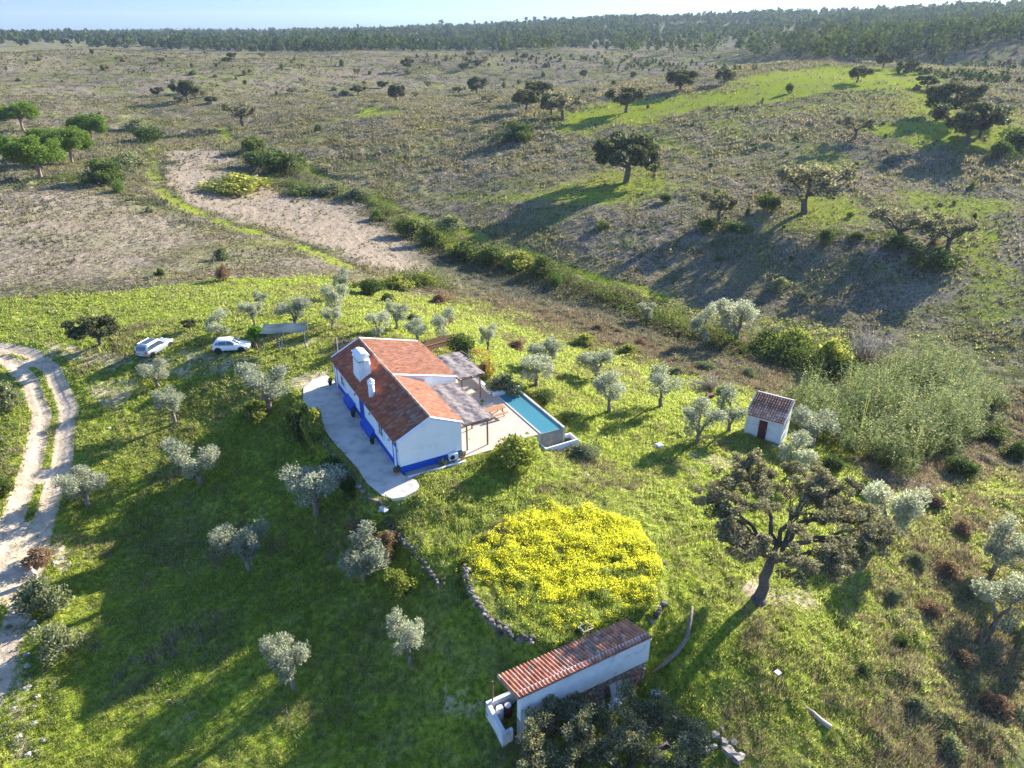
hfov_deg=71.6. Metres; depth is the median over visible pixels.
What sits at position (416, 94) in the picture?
oak tree
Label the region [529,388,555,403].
shrub
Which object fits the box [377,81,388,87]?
oak tree
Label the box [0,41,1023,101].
heath
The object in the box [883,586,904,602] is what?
shrub
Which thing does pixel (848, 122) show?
oak tree
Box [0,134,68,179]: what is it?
umbrella pine
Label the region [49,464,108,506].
olive tree
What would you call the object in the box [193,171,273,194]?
shrub
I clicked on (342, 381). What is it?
window
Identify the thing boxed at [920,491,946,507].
shrub
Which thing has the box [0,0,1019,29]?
sky
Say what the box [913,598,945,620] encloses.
shrub
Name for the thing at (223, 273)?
shrub
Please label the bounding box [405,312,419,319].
shrub
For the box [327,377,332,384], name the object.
potted plant
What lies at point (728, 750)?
rock
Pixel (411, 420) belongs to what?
farmhouse
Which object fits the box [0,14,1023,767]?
ground
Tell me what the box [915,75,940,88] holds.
oak tree
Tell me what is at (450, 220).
shrub
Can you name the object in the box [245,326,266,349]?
citrus tree
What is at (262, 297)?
olive tree
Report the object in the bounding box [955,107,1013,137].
oak tree
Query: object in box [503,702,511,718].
barrel
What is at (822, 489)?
oak tree
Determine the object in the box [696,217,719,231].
shrub
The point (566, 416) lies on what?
shrub
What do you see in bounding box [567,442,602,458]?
shrub
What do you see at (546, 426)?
swimming pool
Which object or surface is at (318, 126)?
shrub
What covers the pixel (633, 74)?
oak tree
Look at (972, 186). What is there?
shrub
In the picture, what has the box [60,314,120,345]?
oak tree
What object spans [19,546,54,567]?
shrub
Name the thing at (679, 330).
undergrowth
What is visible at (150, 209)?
shrub
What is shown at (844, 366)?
shrub
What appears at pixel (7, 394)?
shrub
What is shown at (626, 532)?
yellow flowers
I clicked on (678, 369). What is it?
shrub
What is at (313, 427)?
shrub
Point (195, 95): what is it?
oak tree
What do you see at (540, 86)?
oak tree
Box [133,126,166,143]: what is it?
shrub
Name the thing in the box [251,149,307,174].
shrub
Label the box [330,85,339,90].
shrub
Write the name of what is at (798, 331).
shrub
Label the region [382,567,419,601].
shrub
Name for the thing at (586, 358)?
olive tree
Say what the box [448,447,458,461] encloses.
air conditioner
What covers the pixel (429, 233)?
shrub
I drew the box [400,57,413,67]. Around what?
oak tree
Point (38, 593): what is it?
shrub
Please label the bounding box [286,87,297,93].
oak tree
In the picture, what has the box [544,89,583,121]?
oak tree
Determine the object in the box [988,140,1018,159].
shrub
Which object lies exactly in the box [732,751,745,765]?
rock
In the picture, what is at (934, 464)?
dry grass
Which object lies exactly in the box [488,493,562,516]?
dry stone wall
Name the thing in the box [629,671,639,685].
garden hose
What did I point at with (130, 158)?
shrub
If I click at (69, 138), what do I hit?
umbrella pine
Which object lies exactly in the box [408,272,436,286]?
shrub
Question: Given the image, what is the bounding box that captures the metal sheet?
[609,680,624,700]
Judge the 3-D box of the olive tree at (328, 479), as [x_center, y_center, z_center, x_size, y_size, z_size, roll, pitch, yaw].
[-16.272,8.872,59.026,5.839,5.608,5.288,20,33,35]
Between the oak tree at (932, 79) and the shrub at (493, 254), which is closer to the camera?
the shrub at (493, 254)
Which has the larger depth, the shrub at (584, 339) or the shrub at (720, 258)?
the shrub at (720, 258)
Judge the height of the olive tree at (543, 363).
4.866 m
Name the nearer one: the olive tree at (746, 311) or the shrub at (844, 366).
the shrub at (844, 366)
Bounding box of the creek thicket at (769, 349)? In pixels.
[23,118,939,387]
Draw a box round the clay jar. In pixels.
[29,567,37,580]
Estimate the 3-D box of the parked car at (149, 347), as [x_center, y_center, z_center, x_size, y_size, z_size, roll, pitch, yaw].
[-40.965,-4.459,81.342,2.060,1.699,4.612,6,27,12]
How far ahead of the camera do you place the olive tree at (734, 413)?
69.64 m
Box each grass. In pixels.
[0,266,1023,767]
[0,272,1023,767]
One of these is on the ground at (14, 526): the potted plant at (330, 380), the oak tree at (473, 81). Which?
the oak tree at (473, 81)
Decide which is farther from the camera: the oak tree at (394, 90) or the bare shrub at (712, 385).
the oak tree at (394, 90)
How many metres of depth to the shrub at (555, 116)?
248.38 m
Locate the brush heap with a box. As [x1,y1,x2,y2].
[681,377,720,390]
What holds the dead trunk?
on the ground at (14, 526)
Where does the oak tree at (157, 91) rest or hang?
on the ground at (14, 526)
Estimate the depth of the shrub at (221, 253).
119.71 m
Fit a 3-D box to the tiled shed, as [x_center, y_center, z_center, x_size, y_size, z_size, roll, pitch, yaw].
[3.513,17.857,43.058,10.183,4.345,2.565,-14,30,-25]
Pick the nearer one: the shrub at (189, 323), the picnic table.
the picnic table
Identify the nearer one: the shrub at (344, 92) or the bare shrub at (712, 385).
the bare shrub at (712, 385)
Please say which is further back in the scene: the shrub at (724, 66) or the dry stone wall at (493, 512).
the shrub at (724, 66)
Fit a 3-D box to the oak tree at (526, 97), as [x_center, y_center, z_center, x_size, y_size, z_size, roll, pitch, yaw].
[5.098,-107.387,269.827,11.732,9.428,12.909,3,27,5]
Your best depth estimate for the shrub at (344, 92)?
372.26 m
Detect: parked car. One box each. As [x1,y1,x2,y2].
[134,337,172,357]
[211,337,250,353]
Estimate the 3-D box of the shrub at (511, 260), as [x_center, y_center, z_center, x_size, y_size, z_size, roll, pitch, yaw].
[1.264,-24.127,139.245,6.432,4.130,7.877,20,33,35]
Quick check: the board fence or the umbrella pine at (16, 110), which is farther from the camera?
the umbrella pine at (16, 110)
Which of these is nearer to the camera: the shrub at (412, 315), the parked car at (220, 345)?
the parked car at (220, 345)
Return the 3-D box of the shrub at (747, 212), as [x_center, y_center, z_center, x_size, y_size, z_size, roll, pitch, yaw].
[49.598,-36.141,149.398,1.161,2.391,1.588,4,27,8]
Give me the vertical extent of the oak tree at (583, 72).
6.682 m
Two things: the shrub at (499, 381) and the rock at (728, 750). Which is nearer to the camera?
the rock at (728, 750)
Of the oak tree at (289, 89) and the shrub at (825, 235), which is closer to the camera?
the shrub at (825, 235)
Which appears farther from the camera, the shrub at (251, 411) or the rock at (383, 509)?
the shrub at (251, 411)
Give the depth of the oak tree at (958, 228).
128.84 m
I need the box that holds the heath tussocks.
[0,58,1023,482]
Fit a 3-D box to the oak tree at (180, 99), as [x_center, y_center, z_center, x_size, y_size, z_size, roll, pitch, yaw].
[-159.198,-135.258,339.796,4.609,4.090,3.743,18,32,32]
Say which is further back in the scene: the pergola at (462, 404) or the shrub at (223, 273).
the shrub at (223, 273)
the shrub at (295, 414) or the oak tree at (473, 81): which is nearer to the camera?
the shrub at (295, 414)
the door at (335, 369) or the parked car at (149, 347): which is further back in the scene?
the parked car at (149, 347)
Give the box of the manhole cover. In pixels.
[655,442,663,447]
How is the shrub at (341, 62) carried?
on the ground at (14, 526)
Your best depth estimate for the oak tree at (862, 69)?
264.81 m
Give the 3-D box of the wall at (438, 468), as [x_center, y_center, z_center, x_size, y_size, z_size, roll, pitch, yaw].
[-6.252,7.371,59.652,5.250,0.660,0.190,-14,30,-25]
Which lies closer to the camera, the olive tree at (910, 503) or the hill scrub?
the olive tree at (910, 503)
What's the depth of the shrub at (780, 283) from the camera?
125.20 m
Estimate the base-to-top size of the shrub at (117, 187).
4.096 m
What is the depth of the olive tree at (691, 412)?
66.79 m
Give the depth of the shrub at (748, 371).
91.92 m
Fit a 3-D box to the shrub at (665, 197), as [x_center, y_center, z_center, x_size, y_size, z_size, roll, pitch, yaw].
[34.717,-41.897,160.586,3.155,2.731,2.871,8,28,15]
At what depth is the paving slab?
44.96 m
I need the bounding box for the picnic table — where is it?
[485,404,508,418]
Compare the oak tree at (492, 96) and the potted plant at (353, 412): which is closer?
the potted plant at (353, 412)
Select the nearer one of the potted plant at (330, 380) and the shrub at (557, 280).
the potted plant at (330, 380)
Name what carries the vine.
on the ground at (14, 526)
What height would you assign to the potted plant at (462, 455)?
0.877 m
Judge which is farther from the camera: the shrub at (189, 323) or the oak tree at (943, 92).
the oak tree at (943, 92)
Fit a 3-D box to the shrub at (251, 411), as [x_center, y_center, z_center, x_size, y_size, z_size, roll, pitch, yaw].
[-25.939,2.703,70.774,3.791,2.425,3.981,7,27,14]
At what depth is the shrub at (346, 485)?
58.49 m
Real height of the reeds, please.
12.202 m
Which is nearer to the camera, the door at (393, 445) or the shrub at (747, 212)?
the door at (393, 445)
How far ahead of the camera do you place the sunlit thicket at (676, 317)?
121.88 m
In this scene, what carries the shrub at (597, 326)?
on the ground at (14, 526)
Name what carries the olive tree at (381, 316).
on the ground at (14, 526)
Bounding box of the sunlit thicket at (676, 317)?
[38,119,917,357]
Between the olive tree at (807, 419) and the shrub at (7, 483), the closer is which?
the shrub at (7, 483)
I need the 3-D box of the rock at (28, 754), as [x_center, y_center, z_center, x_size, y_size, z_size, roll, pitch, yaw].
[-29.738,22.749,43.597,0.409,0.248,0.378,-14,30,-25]
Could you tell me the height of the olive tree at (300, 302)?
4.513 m
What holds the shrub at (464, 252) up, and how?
on the ground at (14, 526)
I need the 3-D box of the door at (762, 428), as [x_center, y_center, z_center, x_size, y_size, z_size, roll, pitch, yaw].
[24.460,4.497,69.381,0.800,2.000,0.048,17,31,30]
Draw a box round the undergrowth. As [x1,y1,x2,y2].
[189,163,1022,426]
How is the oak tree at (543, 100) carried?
on the ground at (14, 526)
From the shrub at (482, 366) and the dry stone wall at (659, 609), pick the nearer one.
the dry stone wall at (659, 609)
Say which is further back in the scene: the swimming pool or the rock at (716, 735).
the swimming pool
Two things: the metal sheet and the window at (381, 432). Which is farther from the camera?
the window at (381, 432)
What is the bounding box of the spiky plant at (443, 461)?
[438,457,446,465]
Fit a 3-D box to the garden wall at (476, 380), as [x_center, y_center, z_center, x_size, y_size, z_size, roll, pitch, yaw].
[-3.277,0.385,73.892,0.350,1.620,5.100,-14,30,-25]
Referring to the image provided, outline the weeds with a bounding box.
[0,282,1023,767]
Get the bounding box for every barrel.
[495,704,503,720]
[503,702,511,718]
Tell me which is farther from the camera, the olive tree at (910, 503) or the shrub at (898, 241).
the shrub at (898, 241)
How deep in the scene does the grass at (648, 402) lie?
59.30 m
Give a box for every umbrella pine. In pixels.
[0,100,39,131]
[0,133,15,164]
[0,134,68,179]
[21,128,56,147]
[38,125,93,162]
[65,112,109,142]
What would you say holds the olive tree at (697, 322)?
on the ground at (14, 526)
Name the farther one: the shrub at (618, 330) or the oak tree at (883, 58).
the oak tree at (883, 58)
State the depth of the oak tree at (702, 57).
543.27 m
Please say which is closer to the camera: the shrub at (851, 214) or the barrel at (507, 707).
the barrel at (507, 707)
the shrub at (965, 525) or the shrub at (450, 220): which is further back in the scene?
the shrub at (450, 220)
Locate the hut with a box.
[744,390,794,447]
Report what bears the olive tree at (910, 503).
on the ground at (14, 526)
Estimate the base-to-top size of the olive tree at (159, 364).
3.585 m
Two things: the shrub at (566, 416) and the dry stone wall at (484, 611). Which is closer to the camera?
the dry stone wall at (484, 611)
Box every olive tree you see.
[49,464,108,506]
[136,357,169,387]
[150,384,186,424]
[159,436,220,483]
[204,307,230,336]
[207,515,270,570]
[234,361,290,411]
[237,301,263,325]
[251,289,269,304]
[257,631,310,690]
[274,296,311,322]
[275,461,346,515]
[319,282,347,319]
[320,305,341,329]
[332,267,349,298]
[338,519,390,581]
[363,310,390,337]
[385,298,410,328]
[386,605,425,666]
[404,317,426,340]
[430,305,455,337]
[478,323,497,349]
[517,353,553,386]
[525,335,563,359]
[574,348,615,377]
[590,369,626,411]
[637,302,655,318]
[648,363,682,406]
[681,396,729,441]
[691,301,717,348]
[710,297,759,342]
[715,381,749,431]
[776,429,818,474]
[789,404,841,448]
[859,479,932,535]
[969,577,1023,634]
[983,513,1023,572]
[1008,571,1023,603]
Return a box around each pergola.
[431,382,492,450]
[436,351,484,397]
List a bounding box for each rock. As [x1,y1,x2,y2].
[21,685,31,689]
[23,751,30,756]
[27,620,37,626]
[378,505,388,511]
[710,744,717,749]
[711,730,719,739]
[720,737,727,744]
[720,744,737,758]
[730,737,737,745]
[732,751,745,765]
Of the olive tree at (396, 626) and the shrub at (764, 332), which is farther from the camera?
the shrub at (764, 332)
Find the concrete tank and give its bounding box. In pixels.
[578,621,593,634]
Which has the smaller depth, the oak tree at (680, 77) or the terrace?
the terrace
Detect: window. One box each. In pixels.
[339,373,345,388]
[376,421,384,440]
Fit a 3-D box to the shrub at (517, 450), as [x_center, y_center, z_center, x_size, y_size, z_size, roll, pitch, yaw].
[0.346,5.652,61.018,3.868,3.440,4.748,-9,28,-17]
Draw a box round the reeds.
[777,326,1014,479]
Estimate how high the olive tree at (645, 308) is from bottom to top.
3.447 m
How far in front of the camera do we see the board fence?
80.08 m
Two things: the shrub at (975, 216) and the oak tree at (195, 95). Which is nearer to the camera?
the shrub at (975, 216)
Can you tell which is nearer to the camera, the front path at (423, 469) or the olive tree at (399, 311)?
the front path at (423, 469)
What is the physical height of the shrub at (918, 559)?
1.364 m
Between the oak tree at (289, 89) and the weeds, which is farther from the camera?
the oak tree at (289, 89)
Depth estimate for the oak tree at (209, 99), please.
340.14 m
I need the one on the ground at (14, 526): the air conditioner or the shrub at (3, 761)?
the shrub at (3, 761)
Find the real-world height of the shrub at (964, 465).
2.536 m
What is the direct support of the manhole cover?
on the ground at (14, 526)
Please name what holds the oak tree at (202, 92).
on the ground at (14, 526)
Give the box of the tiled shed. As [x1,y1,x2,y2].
[486,618,652,746]
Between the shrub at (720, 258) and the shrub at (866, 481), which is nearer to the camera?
the shrub at (866, 481)
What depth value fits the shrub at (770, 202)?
149.11 m
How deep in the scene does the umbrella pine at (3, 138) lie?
200.37 m
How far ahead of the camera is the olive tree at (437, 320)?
82.94 m
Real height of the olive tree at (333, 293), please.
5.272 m
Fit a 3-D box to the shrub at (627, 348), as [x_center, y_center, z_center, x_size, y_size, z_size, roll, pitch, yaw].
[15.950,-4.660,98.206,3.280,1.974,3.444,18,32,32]
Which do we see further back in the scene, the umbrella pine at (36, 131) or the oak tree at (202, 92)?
the oak tree at (202, 92)
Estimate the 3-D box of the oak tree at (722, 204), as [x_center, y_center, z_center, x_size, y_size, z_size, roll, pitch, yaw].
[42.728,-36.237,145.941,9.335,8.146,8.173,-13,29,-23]
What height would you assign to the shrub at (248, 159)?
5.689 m
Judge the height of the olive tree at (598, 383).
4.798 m
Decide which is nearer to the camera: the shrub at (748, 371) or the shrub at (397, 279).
the shrub at (748, 371)
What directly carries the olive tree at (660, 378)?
on the ground at (14, 526)
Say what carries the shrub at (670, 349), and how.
on the ground at (14, 526)
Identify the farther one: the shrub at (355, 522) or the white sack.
the shrub at (355, 522)
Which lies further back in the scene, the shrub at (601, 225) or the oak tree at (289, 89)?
the oak tree at (289, 89)
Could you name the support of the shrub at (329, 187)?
on the ground at (14, 526)
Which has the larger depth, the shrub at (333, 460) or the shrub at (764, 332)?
the shrub at (764, 332)
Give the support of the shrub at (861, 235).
on the ground at (14, 526)
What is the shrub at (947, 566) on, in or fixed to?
on the ground at (14, 526)
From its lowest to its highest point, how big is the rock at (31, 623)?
0.392 m
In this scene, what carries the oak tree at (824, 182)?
on the ground at (14, 526)
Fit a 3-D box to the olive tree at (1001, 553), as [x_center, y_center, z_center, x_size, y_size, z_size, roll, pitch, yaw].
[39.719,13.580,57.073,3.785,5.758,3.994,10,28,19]
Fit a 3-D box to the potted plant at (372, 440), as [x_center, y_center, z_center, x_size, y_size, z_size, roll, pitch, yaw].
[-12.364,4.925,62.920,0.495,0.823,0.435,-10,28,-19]
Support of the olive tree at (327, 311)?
on the ground at (14, 526)
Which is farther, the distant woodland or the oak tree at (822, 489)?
the distant woodland
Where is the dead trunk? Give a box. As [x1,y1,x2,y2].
[653,606,693,673]
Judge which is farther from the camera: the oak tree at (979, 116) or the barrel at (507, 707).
the oak tree at (979, 116)
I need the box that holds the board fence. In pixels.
[425,334,458,350]
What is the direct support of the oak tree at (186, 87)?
on the ground at (14, 526)
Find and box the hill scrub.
[415,51,1023,83]
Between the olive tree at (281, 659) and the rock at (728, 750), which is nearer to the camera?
the rock at (728, 750)
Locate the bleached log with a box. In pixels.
[804,705,831,729]
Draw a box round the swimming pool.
[493,385,578,450]
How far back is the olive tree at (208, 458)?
63.75 m
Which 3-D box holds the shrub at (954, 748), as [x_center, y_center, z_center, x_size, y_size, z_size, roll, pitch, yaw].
[26.634,21.786,43.139,1.748,1.454,2.146,5,27,10]
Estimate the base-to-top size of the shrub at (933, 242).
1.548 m
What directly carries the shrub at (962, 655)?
on the ground at (14, 526)
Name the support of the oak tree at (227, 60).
on the ground at (14, 526)
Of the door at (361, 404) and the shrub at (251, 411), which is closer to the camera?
the door at (361, 404)
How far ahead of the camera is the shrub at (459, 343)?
77.55 m
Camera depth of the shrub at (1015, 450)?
78.42 m
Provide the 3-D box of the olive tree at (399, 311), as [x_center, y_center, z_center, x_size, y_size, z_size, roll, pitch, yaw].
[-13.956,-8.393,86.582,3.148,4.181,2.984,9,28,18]
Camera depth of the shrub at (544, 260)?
134.97 m
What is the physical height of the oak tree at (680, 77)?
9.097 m
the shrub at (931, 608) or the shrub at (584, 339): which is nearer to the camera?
the shrub at (931, 608)
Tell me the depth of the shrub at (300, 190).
190.48 m
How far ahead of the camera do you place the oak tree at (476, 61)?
514.47 m
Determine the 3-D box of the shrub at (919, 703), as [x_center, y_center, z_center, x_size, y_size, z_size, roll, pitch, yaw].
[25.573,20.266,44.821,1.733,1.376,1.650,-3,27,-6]
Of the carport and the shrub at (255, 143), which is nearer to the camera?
the carport
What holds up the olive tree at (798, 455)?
on the ground at (14, 526)
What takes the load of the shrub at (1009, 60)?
on the ground at (14, 526)
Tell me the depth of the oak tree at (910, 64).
303.56 m
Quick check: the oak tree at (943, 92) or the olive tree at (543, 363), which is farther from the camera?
the oak tree at (943, 92)
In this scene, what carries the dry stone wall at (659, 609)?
on the ground at (14, 526)
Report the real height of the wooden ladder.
1.721 m
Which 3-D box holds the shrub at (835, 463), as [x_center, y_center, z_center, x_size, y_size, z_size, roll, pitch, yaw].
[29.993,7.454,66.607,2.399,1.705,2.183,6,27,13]
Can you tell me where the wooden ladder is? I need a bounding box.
[595,684,604,711]
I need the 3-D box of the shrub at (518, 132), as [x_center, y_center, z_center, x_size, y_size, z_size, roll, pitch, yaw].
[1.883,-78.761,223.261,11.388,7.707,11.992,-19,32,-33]
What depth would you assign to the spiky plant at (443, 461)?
59.97 m
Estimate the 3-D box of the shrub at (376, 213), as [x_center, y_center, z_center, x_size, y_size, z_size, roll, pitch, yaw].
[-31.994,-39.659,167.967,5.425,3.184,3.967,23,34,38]
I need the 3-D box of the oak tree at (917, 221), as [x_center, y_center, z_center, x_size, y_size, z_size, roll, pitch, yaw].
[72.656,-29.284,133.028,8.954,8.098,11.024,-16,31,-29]
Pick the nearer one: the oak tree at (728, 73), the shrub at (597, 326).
the shrub at (597, 326)
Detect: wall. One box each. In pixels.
[320,438,441,586]
[407,460,465,477]
[462,564,535,644]
[472,376,492,394]
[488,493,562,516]
[648,599,667,624]
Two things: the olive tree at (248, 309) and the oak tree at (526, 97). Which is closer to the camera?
the olive tree at (248, 309)
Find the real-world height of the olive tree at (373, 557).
4.824 m
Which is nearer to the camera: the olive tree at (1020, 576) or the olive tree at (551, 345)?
the olive tree at (1020, 576)
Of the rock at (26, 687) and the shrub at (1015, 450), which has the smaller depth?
the rock at (26, 687)
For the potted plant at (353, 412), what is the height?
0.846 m
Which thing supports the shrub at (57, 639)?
on the ground at (14, 526)
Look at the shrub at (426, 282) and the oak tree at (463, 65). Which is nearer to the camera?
the shrub at (426, 282)
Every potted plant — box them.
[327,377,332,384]
[350,409,355,416]
[370,436,374,443]
[393,465,400,475]
[459,451,465,460]
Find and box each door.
[334,366,338,386]
[359,399,364,418]
[392,442,397,466]
[757,420,767,439]
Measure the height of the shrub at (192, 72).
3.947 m
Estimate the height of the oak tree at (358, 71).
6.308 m
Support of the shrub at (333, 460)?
on the ground at (14, 526)
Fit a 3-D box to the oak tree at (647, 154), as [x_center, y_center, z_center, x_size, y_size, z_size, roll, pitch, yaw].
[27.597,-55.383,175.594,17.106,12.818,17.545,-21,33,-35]
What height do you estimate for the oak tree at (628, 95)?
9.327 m
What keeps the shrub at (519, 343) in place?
on the ground at (14, 526)
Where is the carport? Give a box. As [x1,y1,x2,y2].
[260,322,308,350]
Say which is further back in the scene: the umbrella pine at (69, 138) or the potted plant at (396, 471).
the umbrella pine at (69, 138)
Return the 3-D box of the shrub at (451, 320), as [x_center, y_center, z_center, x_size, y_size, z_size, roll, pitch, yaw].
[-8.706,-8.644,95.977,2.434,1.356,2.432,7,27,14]
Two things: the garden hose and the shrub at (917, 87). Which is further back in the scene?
the shrub at (917, 87)
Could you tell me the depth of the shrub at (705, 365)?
93.08 m
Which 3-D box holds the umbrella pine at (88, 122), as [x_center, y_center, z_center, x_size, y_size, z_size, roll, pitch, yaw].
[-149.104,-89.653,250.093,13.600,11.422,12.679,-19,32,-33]
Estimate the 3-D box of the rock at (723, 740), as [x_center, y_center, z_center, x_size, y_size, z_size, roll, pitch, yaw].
[12.454,21.077,41.698,0.522,0.463,0.774,6,27,12]
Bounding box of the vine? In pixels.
[460,347,493,377]
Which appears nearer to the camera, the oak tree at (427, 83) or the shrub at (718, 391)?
the shrub at (718, 391)
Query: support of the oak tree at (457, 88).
on the ground at (14, 526)
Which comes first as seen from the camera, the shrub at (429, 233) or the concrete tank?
the concrete tank
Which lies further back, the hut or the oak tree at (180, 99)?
the oak tree at (180, 99)
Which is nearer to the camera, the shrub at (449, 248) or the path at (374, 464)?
the path at (374, 464)
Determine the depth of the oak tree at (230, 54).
520.37 m
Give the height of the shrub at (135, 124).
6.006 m
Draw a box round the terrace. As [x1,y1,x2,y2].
[455,377,539,457]
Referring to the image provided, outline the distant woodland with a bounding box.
[0,0,1023,59]
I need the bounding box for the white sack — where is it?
[608,698,621,711]
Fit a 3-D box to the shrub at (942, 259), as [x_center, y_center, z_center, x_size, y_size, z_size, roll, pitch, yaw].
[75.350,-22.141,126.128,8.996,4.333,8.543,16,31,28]
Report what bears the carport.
on the ground at (14, 526)
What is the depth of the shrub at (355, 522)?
55.46 m
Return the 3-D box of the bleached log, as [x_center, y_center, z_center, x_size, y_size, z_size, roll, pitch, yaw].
[18.525,20.259,43.175,0.399,0.647,1.835,-24,35,-39]
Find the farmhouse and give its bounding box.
[330,337,463,473]
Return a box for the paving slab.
[774,669,781,675]
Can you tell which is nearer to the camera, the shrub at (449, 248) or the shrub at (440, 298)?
the shrub at (440, 298)
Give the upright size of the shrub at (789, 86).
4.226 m
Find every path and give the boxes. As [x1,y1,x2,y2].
[303,375,419,500]
[404,457,461,475]
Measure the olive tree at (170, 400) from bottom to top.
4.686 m
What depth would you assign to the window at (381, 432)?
61.77 m
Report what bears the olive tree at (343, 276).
on the ground at (14, 526)
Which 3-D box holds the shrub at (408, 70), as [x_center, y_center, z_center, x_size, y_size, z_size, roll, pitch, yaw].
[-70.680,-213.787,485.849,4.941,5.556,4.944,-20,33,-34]
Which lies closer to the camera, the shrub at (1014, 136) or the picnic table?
the picnic table
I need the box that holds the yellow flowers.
[441,496,662,641]
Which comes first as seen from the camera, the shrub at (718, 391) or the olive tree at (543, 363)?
the olive tree at (543, 363)
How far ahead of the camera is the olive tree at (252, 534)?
54.25 m
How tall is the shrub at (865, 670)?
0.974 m
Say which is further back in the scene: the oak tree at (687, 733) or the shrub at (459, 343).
the shrub at (459, 343)
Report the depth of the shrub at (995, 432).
82.17 m
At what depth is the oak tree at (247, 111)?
286.97 m
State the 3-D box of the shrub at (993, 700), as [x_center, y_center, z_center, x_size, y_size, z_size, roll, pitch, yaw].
[31.622,20.971,46.287,2.289,1.581,1.869,5,27,10]
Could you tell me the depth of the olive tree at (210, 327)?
82.80 m
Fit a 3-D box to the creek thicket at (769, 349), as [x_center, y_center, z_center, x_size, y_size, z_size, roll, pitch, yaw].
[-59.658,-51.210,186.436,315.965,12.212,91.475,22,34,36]
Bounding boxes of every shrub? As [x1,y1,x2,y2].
[0,381,26,413]
[0,471,14,495]
[0,745,12,767]
[9,573,75,618]
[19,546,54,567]
[28,620,87,665]
[76,157,125,184]
[106,150,148,166]
[110,179,126,192]
[118,118,148,131]
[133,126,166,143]
[145,205,154,212]
[153,268,164,276]
[188,69,197,74]
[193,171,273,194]
[214,246,229,260]
[214,263,230,279]
[230,399,272,424]
[241,135,266,151]
[242,151,264,167]
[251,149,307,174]
[278,397,310,447]
[286,184,319,197]
[299,404,324,445]
[314,123,321,130]
[314,181,346,194]
[320,455,339,469]
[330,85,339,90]
[337,473,356,502]
[338,58,344,65]
[338,88,349,95]
[338,187,377,199]
[345,517,374,537]
[358,278,384,294]
[369,209,386,221]
[372,529,399,563]
[378,273,414,290]
[380,293,395,302]
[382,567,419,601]
[391,217,422,236]
[405,67,411,73]
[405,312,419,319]
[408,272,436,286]
[414,221,443,246]
[428,214,465,233]
[431,293,451,305]
[444,243,458,254]
[444,314,454,323]
[445,332,474,358]
[446,240,479,260]
[475,245,504,263]
[477,361,495,373]
[485,372,524,397]
[495,433,541,468]
[496,121,536,142]
[499,249,534,270]
[508,339,526,351]
[529,254,558,277]
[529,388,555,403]
[545,114,566,119]
[547,273,562,287]
[560,410,575,424]
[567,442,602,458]
[571,332,596,347]
[592,323,607,330]
[595,220,610,230]
[612,328,625,333]
[615,344,639,354]
[634,338,649,345]
[659,193,671,202]
[667,347,676,352]
[668,365,687,374]
[694,360,716,370]
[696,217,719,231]
[700,370,726,391]
[714,255,724,260]
[716,385,729,395]
[719,219,754,232]
[720,63,727,69]
[740,365,761,378]
[745,207,749,216]
[755,193,781,211]
[757,328,783,348]
[770,277,792,293]
[775,327,816,358]
[785,82,794,93]
[804,336,854,379]
[816,228,835,245]
[820,455,846,471]
[830,358,861,382]
[846,212,854,217]
[849,328,899,369]
[850,231,865,239]
[853,477,872,494]
[856,662,872,676]
[875,232,927,250]
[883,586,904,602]
[892,633,914,652]
[901,694,933,718]
[903,551,930,569]
[908,246,963,271]
[912,84,921,89]
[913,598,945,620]
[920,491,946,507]
[929,239,938,244]
[933,558,962,583]
[936,727,968,760]
[942,455,981,479]
[944,644,980,672]
[948,518,973,537]
[966,182,975,190]
[970,212,977,220]
[974,423,1015,445]
[979,690,1016,721]
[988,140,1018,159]
[997,126,1023,150]
[997,439,1023,463]
[1005,58,1013,63]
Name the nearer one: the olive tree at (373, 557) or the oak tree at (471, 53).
the olive tree at (373, 557)
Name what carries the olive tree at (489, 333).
on the ground at (14, 526)
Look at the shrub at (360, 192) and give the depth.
185.85 m
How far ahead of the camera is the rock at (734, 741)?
41.63 m
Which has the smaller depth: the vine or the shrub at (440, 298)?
the vine
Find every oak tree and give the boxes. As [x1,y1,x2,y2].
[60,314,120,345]
[149,87,163,95]
[167,79,200,102]
[174,97,183,102]
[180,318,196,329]
[190,92,199,100]
[199,90,206,96]
[204,96,217,102]
[217,100,257,126]
[221,57,232,62]
[226,52,235,56]
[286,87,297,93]
[349,85,366,94]
[353,68,361,76]
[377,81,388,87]
[387,84,405,100]
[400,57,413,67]
[411,90,419,96]
[424,80,431,86]
[452,87,462,91]
[458,63,468,70]
[466,51,474,55]
[466,76,488,93]
[473,59,481,66]
[481,94,497,100]
[511,89,540,109]
[515,678,719,767]
[524,81,553,94]
[540,92,562,114]
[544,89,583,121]
[579,69,587,78]
[591,130,661,182]
[604,86,648,112]
[630,71,636,77]
[665,69,699,89]
[690,447,908,606]
[696,187,738,223]
[698,55,705,60]
[714,69,733,84]
[776,163,859,213]
[835,115,879,138]
[848,65,874,82]
[867,205,933,235]
[876,52,896,67]
[897,60,921,73]
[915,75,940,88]
[925,81,989,112]
[926,210,981,251]
[928,101,1015,145]
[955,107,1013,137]
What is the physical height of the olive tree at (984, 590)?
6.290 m
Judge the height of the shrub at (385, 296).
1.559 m

